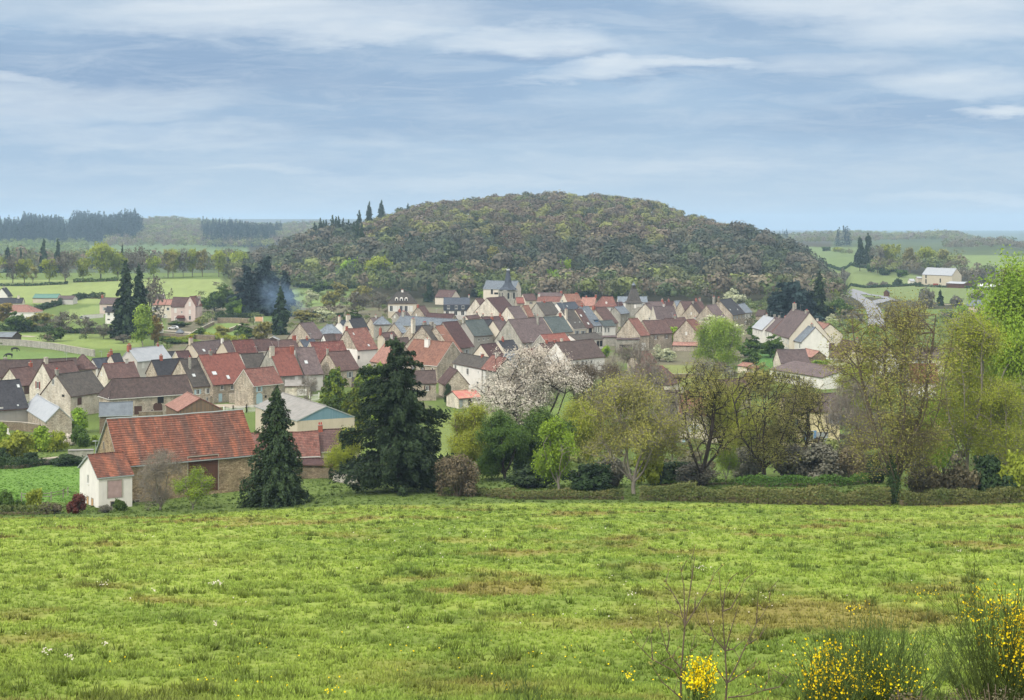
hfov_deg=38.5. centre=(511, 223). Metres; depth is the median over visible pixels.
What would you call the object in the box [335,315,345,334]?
house
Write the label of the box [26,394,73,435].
garage
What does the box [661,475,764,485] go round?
hedge
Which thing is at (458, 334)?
terraced house
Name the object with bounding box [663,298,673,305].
house
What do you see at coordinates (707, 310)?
stone house
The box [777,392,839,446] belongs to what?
house
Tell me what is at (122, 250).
conifer
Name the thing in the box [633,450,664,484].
thicket
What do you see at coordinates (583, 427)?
tree
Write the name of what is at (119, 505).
bush
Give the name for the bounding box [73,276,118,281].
hedge
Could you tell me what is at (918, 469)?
thicket
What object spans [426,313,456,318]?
house
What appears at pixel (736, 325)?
tree
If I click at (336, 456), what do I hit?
tree
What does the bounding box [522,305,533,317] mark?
house
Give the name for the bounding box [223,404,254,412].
picket fence
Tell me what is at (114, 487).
door
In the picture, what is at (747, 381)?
tree
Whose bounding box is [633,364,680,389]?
stone house
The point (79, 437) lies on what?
bush
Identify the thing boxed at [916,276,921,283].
farm shed
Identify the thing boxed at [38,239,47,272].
conifer
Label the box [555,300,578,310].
house
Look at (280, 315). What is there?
conifer
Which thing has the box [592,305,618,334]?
house
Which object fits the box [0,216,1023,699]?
ground
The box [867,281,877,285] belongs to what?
bush
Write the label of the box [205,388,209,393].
window
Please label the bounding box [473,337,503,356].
house
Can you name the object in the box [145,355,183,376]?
house
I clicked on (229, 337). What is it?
hedge
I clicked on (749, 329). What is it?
tree
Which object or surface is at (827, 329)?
house
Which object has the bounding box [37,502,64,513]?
bush
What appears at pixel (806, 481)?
hedge
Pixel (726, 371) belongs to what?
tree
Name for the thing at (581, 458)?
scrub
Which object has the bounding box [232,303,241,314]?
tree
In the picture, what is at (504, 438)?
tree
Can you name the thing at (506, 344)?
house
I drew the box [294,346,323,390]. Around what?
house
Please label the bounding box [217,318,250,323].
stone wall
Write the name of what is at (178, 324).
tree
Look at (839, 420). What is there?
tree
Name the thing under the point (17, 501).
bush
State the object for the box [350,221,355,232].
conifer
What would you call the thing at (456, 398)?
shed
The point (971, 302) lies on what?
cottage
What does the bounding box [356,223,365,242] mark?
conifer
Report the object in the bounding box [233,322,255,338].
tree
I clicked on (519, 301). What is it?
outhouse
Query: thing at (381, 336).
house
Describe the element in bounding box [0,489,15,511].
bush
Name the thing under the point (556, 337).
house
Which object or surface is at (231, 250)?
oak tree
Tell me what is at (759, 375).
tree
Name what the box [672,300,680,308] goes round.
house
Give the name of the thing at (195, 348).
house
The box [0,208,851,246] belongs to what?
conifer wood
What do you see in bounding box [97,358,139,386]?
house
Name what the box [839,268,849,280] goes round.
bush
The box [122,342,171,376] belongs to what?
house
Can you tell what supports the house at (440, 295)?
on the ground at (180, 284)
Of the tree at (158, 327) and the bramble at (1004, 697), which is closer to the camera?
the bramble at (1004, 697)
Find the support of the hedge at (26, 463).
on the ground at (180, 284)
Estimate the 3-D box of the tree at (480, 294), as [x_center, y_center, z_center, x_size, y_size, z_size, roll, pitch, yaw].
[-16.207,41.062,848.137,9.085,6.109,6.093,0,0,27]
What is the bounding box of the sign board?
[255,317,262,320]
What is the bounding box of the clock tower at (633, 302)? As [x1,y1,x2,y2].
[624,282,642,316]
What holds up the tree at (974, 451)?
on the ground at (180, 284)
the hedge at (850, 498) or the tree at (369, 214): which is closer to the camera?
the hedge at (850, 498)
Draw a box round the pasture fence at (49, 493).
[21,487,67,500]
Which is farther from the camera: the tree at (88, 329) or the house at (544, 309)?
the house at (544, 309)
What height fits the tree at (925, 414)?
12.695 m
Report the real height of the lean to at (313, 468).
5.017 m
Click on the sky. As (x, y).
(769, 114)
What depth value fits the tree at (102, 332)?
566.21 m
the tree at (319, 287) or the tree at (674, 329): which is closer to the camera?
the tree at (674, 329)
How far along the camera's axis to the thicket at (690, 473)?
221.06 m
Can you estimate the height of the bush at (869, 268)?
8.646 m
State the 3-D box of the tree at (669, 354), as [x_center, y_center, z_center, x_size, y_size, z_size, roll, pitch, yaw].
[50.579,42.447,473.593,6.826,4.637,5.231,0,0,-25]
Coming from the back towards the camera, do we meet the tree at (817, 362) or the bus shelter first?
the bus shelter
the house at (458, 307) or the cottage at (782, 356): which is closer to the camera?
the cottage at (782, 356)
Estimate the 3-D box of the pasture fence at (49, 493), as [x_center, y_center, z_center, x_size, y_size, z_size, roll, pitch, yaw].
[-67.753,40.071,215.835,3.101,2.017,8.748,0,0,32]
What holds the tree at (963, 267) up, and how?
on the ground at (180, 284)
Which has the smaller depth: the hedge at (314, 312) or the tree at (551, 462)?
the tree at (551, 462)
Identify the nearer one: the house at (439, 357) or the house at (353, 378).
the house at (353, 378)
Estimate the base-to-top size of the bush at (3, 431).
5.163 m
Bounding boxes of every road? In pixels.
[847,290,884,326]
[848,289,896,300]
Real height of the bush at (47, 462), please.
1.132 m
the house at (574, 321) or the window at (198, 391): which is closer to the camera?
the window at (198, 391)
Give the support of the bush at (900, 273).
on the ground at (180, 284)
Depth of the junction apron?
839.34 m
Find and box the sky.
[0,0,1023,229]
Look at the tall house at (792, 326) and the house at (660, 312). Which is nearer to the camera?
the tall house at (792, 326)
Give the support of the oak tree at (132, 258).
on the ground at (180, 284)
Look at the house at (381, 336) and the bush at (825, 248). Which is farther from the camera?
the bush at (825, 248)
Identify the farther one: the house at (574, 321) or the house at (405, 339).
the house at (574, 321)
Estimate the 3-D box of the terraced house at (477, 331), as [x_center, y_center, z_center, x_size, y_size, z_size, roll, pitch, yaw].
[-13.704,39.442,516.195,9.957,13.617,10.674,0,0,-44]
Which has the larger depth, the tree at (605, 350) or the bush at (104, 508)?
the tree at (605, 350)
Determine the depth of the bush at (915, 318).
624.12 m
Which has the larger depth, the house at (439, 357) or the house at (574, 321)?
the house at (574, 321)
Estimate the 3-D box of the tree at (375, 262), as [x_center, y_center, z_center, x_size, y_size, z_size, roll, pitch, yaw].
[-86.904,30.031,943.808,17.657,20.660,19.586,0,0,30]
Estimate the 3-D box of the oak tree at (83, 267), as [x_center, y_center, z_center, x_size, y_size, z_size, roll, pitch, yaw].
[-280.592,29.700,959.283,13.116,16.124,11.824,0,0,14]
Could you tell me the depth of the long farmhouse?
339.49 m
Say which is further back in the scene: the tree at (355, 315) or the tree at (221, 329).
the tree at (355, 315)
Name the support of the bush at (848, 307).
on the ground at (180, 284)
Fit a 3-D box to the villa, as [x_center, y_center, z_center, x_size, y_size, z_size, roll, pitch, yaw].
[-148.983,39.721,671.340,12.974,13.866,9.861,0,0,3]
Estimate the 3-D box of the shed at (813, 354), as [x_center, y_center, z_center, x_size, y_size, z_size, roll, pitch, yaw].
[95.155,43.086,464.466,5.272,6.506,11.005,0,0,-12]
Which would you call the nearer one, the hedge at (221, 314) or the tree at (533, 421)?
the tree at (533, 421)
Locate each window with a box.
[35,381,39,388]
[194,389,200,394]
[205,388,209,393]
[256,386,261,391]
[347,372,352,377]
[388,306,393,311]
[459,311,465,315]
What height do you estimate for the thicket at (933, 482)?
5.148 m
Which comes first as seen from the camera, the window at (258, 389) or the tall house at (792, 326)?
the window at (258, 389)
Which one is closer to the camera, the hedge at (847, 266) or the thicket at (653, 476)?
the thicket at (653, 476)
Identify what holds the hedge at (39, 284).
on the ground at (180, 284)
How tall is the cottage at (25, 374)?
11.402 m
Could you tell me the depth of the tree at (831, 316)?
608.25 m
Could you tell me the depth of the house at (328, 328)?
523.97 m
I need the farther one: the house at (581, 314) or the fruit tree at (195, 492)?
the house at (581, 314)
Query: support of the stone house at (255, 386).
on the ground at (180, 284)
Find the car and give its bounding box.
[175,329,183,333]
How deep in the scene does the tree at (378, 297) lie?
740.42 m
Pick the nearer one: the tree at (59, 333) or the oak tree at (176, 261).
the tree at (59, 333)
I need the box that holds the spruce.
[234,384,311,508]
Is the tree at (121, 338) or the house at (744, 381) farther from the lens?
the tree at (121, 338)
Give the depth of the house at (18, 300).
740.83 m
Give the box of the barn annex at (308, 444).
[251,430,320,475]
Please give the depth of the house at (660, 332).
525.18 m
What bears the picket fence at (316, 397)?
on the ground at (180, 284)
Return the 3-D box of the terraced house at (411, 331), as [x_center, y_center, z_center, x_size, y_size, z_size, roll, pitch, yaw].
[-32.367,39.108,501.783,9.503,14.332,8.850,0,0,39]
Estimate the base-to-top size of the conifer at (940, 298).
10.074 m
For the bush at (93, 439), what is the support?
on the ground at (180, 284)
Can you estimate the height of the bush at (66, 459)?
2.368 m
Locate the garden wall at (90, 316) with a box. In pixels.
[82,313,103,318]
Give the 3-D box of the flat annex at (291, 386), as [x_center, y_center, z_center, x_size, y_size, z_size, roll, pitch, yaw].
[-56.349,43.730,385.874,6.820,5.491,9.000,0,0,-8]
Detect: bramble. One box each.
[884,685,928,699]
[936,684,1023,699]
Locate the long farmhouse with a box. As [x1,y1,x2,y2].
[97,374,192,416]
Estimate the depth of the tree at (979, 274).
1092.34 m
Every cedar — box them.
[225,264,270,315]
[241,256,279,315]
[269,270,296,316]
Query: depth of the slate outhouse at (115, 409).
315.19 m
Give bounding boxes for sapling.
[629,544,723,699]
[698,570,790,699]
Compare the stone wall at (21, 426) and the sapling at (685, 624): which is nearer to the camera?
the sapling at (685, 624)
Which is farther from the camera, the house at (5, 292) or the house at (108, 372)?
the house at (5, 292)
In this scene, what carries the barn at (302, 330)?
on the ground at (180, 284)
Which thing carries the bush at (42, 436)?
on the ground at (180, 284)
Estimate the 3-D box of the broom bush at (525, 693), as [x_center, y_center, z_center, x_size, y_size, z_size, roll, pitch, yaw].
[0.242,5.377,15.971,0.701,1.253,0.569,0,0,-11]
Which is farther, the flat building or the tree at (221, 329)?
the tree at (221, 329)
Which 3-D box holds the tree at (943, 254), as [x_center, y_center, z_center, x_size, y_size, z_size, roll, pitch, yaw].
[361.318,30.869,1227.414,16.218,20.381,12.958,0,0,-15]
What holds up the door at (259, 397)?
in the stone house at (255, 386)
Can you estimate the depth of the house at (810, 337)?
482.22 m
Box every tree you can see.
[0,257,7,279]
[0,302,13,322]
[1,254,24,282]
[4,310,32,331]
[14,257,33,282]
[24,312,53,327]
[26,265,38,279]
[39,258,58,281]
[42,326,67,340]
[49,250,77,280]
[50,310,80,330]
[74,316,97,334]
[75,257,93,279]
[85,240,118,278]
[95,323,113,338]
[109,253,127,274]
[111,334,132,342]
[123,246,153,273]
[133,446,188,509]
[134,275,173,322]
[145,256,160,276]
[148,315,163,344]
[159,336,182,342]
[160,249,177,277]
[167,320,190,326]
[168,248,180,272]
[170,464,215,509]
[177,247,189,272]
[179,339,200,342]
[185,248,198,276]
[190,327,204,334]
[194,316,204,324]
[195,248,209,276]
[201,284,233,311]
[211,249,227,276]
[213,325,229,336]
[222,248,233,276]
[225,296,245,313]
[226,249,248,278]
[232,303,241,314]
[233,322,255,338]
[252,321,272,338]
[292,310,321,321]
[294,375,317,400]
[305,290,319,302]
[308,280,328,292]
[314,307,336,321]
[318,366,349,408]
[320,291,339,306]
[321,423,365,471]
[328,336,470,496]
[330,282,348,297]
[336,258,354,274]
[339,291,370,312]
[341,387,369,427]
[342,310,362,319]
[346,363,381,419]
[349,285,372,303]
[353,256,361,273]
[355,210,361,224]
[363,254,393,273]
[365,201,372,220]
[369,292,390,307]
[377,200,385,217]
[466,343,594,425]
[472,408,532,478]
[477,290,482,297]
[487,245,500,269]
[509,403,579,472]
[530,414,581,490]
[547,269,558,276]
[557,257,572,271]
[558,395,615,463]
[566,357,633,425]
[570,359,707,493]
[600,337,671,398]
[601,344,610,356]
[613,287,623,297]
[651,344,666,360]
[652,386,698,459]
[657,348,676,360]
[660,351,752,486]
[670,326,677,343]
[689,310,745,366]
[692,360,723,385]
[699,315,745,337]
[707,380,768,460]
[713,364,739,378]
[713,438,741,480]
[723,288,746,303]
[728,359,810,479]
[736,334,762,355]
[741,352,762,363]
[744,373,751,387]
[745,319,757,335]
[747,368,774,395]
[759,334,784,357]
[760,367,841,463]
[766,279,843,326]
[767,291,782,305]
[811,281,977,503]
[811,359,832,364]
[820,372,886,453]
[824,313,841,324]
[830,354,902,417]
[863,323,880,339]
[868,245,885,272]
[878,242,901,271]
[892,402,958,446]
[902,247,917,268]
[915,246,937,267]
[919,387,969,475]
[921,300,1023,470]
[936,249,951,267]
[947,362,996,456]
[951,244,1023,449]
[958,266,973,281]
[962,371,1023,465]
[971,268,996,282]
[985,325,1023,455]
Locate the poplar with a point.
(142, 319)
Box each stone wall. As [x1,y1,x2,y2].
[0,339,94,356]
[0,421,40,431]
[68,449,93,459]
[138,411,162,415]
[159,333,214,339]
[184,321,214,336]
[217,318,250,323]
[229,393,234,402]
[333,473,359,485]
[675,374,699,377]
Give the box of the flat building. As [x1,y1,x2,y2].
[615,337,639,351]
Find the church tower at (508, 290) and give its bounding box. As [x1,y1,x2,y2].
[498,265,517,305]
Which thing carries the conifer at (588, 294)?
on the ground at (180, 284)
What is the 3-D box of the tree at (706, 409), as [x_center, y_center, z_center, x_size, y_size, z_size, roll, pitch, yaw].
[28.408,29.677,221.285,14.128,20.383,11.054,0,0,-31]
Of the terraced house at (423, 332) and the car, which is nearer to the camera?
the terraced house at (423, 332)
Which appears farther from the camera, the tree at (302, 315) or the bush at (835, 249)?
the bush at (835, 249)
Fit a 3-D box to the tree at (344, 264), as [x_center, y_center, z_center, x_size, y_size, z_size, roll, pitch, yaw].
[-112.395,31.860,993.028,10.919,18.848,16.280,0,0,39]
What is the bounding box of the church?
[483,280,521,299]
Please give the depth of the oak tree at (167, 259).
1000.37 m
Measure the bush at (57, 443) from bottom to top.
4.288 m
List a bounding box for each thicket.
[500,463,556,487]
[558,463,614,490]
[593,454,633,486]
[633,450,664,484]
[657,461,689,484]
[671,461,724,485]
[727,446,766,477]
[765,443,811,479]
[792,441,843,480]
[834,445,867,480]
[904,439,934,473]
[904,465,945,497]
[937,461,981,498]
[973,454,1019,496]
[995,448,1023,502]
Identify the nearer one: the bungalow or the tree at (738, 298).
the bungalow
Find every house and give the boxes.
[0,284,12,297]
[0,295,24,304]
[0,378,28,421]
[28,357,78,399]
[40,368,103,416]
[78,440,133,507]
[91,351,109,377]
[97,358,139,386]
[99,295,119,313]
[105,306,114,323]
[107,349,123,362]
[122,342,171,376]
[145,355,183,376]
[152,299,171,317]
[171,356,210,400]
[185,337,220,357]
[197,349,245,403]
[215,338,235,353]
[231,339,257,354]
[233,366,283,406]
[240,353,263,367]
[253,338,272,355]
[259,345,302,391]
[271,335,298,346]
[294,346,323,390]
[297,333,315,346]
[308,340,346,362]
[320,324,342,333]
[320,333,336,340]
[320,347,358,386]
[334,333,341,339]
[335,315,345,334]
[340,326,377,368]
[342,314,369,332]
[351,377,384,393]
[367,315,379,337]
[369,343,407,367]
[373,316,391,339]
[377,327,397,349]
[382,333,408,345]
[387,290,416,318]
[387,322,405,336]
[392,309,410,324]
[396,310,460,330]
[402,317,426,339]
[402,334,460,382]
[405,322,438,347]
[409,370,436,400]
[413,304,429,316]
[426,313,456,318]
[431,324,461,351]
[435,289,459,304]
[437,366,469,396]
[441,321,474,353]
[443,293,469,319]
[452,347,489,393]
[461,317,493,351]
[464,311,480,319]
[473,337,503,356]
[480,313,501,319]
[481,354,515,396]
[484,316,493,334]
[488,316,505,342]
[496,337,518,353]
[501,305,527,321]
[503,352,539,396]
[521,293,536,308]
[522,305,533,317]
[531,299,558,317]
[533,332,570,347]
[534,339,554,362]
[536,293,561,304]
[537,291,561,297]
[543,313,572,335]
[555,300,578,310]
[556,309,586,333]
[560,292,580,301]
[574,309,593,332]
[577,303,601,334]
[581,295,596,309]
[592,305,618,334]
[595,292,616,310]
[599,320,615,334]
[610,305,629,326]
[617,296,647,305]
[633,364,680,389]
[635,303,652,321]
[648,299,662,305]
[649,301,676,319]
[661,390,686,424]
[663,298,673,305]
[664,312,685,327]
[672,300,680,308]
[673,316,702,345]
[675,298,704,316]
[678,387,726,442]
[682,301,701,318]
[696,304,725,325]
[706,370,751,409]
[712,296,744,324]
[737,303,752,323]
[752,313,775,342]
[765,315,783,341]
[772,302,829,348]
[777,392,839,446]
[793,323,829,358]
[816,318,842,345]
[829,337,869,366]
[875,345,899,373]
[907,363,938,395]
[911,347,943,373]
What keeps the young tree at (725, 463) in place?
on the ground at (180, 284)
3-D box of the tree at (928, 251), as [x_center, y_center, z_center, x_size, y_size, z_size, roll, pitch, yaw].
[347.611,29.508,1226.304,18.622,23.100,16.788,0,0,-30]
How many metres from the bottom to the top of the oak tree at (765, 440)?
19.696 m
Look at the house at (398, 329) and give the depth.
531.14 m
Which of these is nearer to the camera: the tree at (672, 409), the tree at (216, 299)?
the tree at (672, 409)
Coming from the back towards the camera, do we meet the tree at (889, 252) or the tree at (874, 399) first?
the tree at (889, 252)
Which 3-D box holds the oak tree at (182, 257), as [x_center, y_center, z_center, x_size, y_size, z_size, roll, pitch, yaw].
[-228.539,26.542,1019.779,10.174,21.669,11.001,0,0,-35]
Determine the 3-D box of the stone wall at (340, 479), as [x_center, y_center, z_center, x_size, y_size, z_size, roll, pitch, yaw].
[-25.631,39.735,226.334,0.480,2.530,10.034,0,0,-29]
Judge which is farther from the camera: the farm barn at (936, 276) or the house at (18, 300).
the farm barn at (936, 276)
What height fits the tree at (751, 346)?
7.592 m
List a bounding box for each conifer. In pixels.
[0,245,11,272]
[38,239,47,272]
[53,239,61,272]
[108,260,146,339]
[120,244,123,270]
[132,263,150,335]
[270,286,290,334]
[335,215,340,227]
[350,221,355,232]
[352,220,359,241]
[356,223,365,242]
[422,280,434,301]
[469,274,479,296]
[583,291,597,298]
[808,272,835,316]
[853,235,864,270]
[863,233,873,271]
[937,290,944,305]
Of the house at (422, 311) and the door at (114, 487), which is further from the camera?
the house at (422, 311)
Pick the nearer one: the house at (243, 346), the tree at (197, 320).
the house at (243, 346)
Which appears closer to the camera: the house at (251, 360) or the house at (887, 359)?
the house at (251, 360)
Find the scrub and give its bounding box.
[0,281,1007,473]
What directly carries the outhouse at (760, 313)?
on the ground at (180, 284)
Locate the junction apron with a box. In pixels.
[865,299,892,303]
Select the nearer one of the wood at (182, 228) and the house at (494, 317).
the house at (494, 317)
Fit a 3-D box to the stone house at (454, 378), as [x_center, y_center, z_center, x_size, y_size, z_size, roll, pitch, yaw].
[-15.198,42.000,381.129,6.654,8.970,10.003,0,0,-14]
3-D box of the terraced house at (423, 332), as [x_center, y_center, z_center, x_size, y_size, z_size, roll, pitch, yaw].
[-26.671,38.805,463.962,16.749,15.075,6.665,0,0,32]
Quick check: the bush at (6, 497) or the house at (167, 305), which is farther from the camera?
the house at (167, 305)
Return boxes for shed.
[0,332,21,339]
[32,294,59,302]
[58,295,77,304]
[165,391,222,414]
[445,389,480,408]
[626,351,656,370]
[672,342,698,350]
[806,348,826,362]
[829,343,834,354]
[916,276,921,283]
[946,281,971,287]
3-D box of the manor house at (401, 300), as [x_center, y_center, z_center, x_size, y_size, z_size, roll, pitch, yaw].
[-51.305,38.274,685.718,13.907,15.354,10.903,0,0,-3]
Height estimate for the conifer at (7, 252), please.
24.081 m
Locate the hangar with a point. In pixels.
(306, 415)
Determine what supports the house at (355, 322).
on the ground at (180, 284)
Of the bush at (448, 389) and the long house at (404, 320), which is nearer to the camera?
the bush at (448, 389)
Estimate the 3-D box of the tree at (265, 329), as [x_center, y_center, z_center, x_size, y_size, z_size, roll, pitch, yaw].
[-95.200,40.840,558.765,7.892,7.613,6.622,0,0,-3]
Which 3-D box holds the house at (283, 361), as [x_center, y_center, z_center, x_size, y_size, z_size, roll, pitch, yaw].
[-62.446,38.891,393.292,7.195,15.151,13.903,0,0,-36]
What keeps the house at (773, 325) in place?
on the ground at (180, 284)
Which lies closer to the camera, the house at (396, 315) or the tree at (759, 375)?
the tree at (759, 375)
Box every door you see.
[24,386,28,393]
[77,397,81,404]
[107,479,122,497]
[134,405,141,413]
[153,402,162,410]
[218,393,222,401]
[256,393,262,403]
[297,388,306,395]
[816,432,827,440]
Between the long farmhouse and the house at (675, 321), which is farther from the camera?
the house at (675, 321)
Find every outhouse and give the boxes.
[99,401,132,433]
[172,350,191,358]
[514,297,524,307]
[755,309,768,319]
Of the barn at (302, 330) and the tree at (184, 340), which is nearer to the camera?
the barn at (302, 330)
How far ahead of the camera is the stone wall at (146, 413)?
337.73 m
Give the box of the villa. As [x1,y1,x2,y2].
[171,295,202,320]
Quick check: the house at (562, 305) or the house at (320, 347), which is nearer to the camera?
the house at (320, 347)
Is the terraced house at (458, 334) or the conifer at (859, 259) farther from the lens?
the conifer at (859, 259)
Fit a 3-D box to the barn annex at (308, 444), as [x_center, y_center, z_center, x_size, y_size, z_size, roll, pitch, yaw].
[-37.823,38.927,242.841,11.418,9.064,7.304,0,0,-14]
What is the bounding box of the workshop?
[568,332,603,348]
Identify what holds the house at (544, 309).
on the ground at (180, 284)
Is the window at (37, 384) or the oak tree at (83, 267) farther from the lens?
the oak tree at (83, 267)
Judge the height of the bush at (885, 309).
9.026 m
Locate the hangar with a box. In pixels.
[254,392,354,431]
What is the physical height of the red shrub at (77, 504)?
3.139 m
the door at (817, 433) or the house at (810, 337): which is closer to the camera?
the door at (817, 433)
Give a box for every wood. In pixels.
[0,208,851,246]
[0,215,1023,322]
[218,190,849,297]
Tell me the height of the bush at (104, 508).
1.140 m
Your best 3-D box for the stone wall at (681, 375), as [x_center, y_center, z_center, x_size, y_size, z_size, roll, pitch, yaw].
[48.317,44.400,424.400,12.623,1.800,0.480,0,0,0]
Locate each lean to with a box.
[300,458,335,478]
[600,335,616,345]
[737,362,756,373]
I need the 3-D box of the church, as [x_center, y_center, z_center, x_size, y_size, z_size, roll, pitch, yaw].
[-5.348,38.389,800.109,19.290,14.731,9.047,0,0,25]
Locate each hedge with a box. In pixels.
[0,281,67,285]
[0,324,109,333]
[0,456,46,468]
[0,502,53,514]
[33,292,84,309]
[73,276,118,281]
[83,291,105,298]
[162,331,247,343]
[214,310,252,319]
[293,283,359,289]
[312,310,343,317]
[441,486,623,499]
[639,480,891,505]
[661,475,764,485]
[735,472,874,486]
[825,262,898,271]
[846,282,920,289]
[897,486,1023,505]
[915,284,991,288]
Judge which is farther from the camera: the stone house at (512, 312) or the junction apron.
the junction apron
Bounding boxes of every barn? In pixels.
[0,357,76,379]
[96,409,257,501]
[287,321,322,342]
[474,296,511,316]
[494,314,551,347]
[544,338,605,372]
[616,318,649,349]
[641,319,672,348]
[922,267,961,285]
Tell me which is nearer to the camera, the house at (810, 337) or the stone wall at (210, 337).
the house at (810, 337)
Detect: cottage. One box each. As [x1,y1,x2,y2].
[1,361,35,401]
[317,422,360,457]
[772,348,809,366]
[966,299,983,311]
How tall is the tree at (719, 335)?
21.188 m
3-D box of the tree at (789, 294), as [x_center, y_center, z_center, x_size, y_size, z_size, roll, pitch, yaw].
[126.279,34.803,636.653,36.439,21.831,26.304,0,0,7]
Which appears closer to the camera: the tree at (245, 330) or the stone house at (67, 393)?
the stone house at (67, 393)
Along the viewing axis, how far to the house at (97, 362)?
404.90 m
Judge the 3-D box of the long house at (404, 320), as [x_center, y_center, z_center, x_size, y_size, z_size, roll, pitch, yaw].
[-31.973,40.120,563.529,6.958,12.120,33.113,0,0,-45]
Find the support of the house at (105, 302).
on the ground at (180, 284)
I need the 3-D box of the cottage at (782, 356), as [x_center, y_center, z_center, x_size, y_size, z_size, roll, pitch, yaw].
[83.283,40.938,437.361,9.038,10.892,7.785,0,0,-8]
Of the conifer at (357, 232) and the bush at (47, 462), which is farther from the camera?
the conifer at (357, 232)
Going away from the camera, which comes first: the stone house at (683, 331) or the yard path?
the yard path
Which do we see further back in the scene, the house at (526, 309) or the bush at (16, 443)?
the house at (526, 309)
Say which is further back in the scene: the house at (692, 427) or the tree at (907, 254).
the tree at (907, 254)
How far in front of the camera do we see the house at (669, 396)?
328.79 m
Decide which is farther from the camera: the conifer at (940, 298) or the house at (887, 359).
the conifer at (940, 298)
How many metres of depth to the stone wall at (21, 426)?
318.03 m
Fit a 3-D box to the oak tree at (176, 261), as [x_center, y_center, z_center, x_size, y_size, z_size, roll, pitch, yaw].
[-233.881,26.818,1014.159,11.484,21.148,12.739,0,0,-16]
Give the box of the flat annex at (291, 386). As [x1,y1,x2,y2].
[285,379,309,395]
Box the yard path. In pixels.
[214,404,245,407]
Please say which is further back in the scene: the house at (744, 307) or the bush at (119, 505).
the house at (744, 307)
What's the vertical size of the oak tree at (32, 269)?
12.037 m
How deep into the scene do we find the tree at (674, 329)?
530.47 m
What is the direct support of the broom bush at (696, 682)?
on the ground at (180, 284)
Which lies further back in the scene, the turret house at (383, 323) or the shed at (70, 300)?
the shed at (70, 300)
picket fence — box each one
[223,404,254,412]
[309,392,318,400]
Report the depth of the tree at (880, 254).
1209.43 m
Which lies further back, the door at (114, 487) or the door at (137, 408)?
the door at (137, 408)
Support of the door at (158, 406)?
in the long farmhouse
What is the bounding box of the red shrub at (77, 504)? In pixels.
[66,493,86,513]
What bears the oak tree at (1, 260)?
on the ground at (180, 284)
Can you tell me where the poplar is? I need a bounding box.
[130,304,155,346]
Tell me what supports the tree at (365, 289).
on the ground at (180, 284)
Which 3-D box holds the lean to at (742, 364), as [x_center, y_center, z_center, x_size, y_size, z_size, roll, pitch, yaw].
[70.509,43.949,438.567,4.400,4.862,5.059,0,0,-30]
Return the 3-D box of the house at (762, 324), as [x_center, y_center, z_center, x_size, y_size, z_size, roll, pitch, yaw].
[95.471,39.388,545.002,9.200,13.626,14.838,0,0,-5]
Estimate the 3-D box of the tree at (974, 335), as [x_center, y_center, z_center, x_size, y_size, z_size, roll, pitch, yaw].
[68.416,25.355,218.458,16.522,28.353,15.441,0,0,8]
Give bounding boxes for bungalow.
[2,304,42,316]
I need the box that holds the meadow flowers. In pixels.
[25,517,960,695]
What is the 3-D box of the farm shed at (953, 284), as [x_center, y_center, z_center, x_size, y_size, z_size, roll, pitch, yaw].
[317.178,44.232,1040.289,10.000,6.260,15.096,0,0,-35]
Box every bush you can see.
[0,422,10,441]
[0,430,37,458]
[0,447,11,462]
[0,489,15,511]
[15,499,25,511]
[16,452,38,464]
[25,487,42,509]
[26,426,51,451]
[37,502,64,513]
[43,458,54,464]
[47,430,70,451]
[49,453,84,466]
[63,433,74,445]
[69,425,89,446]
[70,407,88,430]
[89,435,98,444]
[98,504,114,512]
[111,497,127,510]
[323,395,345,412]
[431,453,481,496]
[442,400,491,466]
[444,383,450,401]
[500,654,558,699]
[663,635,722,699]
[771,584,978,699]
[784,598,881,699]
[821,246,830,250]
[830,299,846,313]
[832,247,843,251]
[837,304,855,318]
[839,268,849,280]
[844,317,860,331]
[845,311,867,323]
[866,454,887,482]
[867,263,874,271]
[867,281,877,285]
[878,267,889,274]
[884,305,899,321]
[891,551,1023,699]
[892,278,902,284]
[894,269,908,276]
[903,308,928,327]
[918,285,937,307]
[949,294,962,305]
[956,304,968,314]
[966,292,985,299]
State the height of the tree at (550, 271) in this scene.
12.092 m
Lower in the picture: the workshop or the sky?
the workshop
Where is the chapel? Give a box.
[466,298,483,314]
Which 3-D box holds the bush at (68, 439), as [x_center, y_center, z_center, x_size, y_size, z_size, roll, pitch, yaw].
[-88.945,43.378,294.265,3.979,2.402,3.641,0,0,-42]
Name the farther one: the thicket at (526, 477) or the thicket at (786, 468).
the thicket at (786, 468)
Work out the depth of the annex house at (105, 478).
206.14 m
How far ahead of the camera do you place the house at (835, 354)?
444.53 m
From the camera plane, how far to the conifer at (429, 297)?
820.96 m
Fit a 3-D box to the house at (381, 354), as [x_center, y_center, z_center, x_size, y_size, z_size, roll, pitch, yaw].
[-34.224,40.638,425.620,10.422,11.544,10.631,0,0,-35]
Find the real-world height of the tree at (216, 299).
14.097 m
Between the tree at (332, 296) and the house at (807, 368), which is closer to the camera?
the house at (807, 368)
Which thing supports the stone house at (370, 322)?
on the ground at (180, 284)
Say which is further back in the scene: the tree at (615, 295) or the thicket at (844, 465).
the tree at (615, 295)
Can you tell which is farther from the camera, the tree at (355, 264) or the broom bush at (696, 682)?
the tree at (355, 264)
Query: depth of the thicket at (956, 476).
198.87 m
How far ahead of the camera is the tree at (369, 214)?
1447.62 m
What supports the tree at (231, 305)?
on the ground at (180, 284)
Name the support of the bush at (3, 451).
on the ground at (180, 284)
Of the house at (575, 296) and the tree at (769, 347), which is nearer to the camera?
the tree at (769, 347)
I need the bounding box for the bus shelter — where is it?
[883,290,889,296]
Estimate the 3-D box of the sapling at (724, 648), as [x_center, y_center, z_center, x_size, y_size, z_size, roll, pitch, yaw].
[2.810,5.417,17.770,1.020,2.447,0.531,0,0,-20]

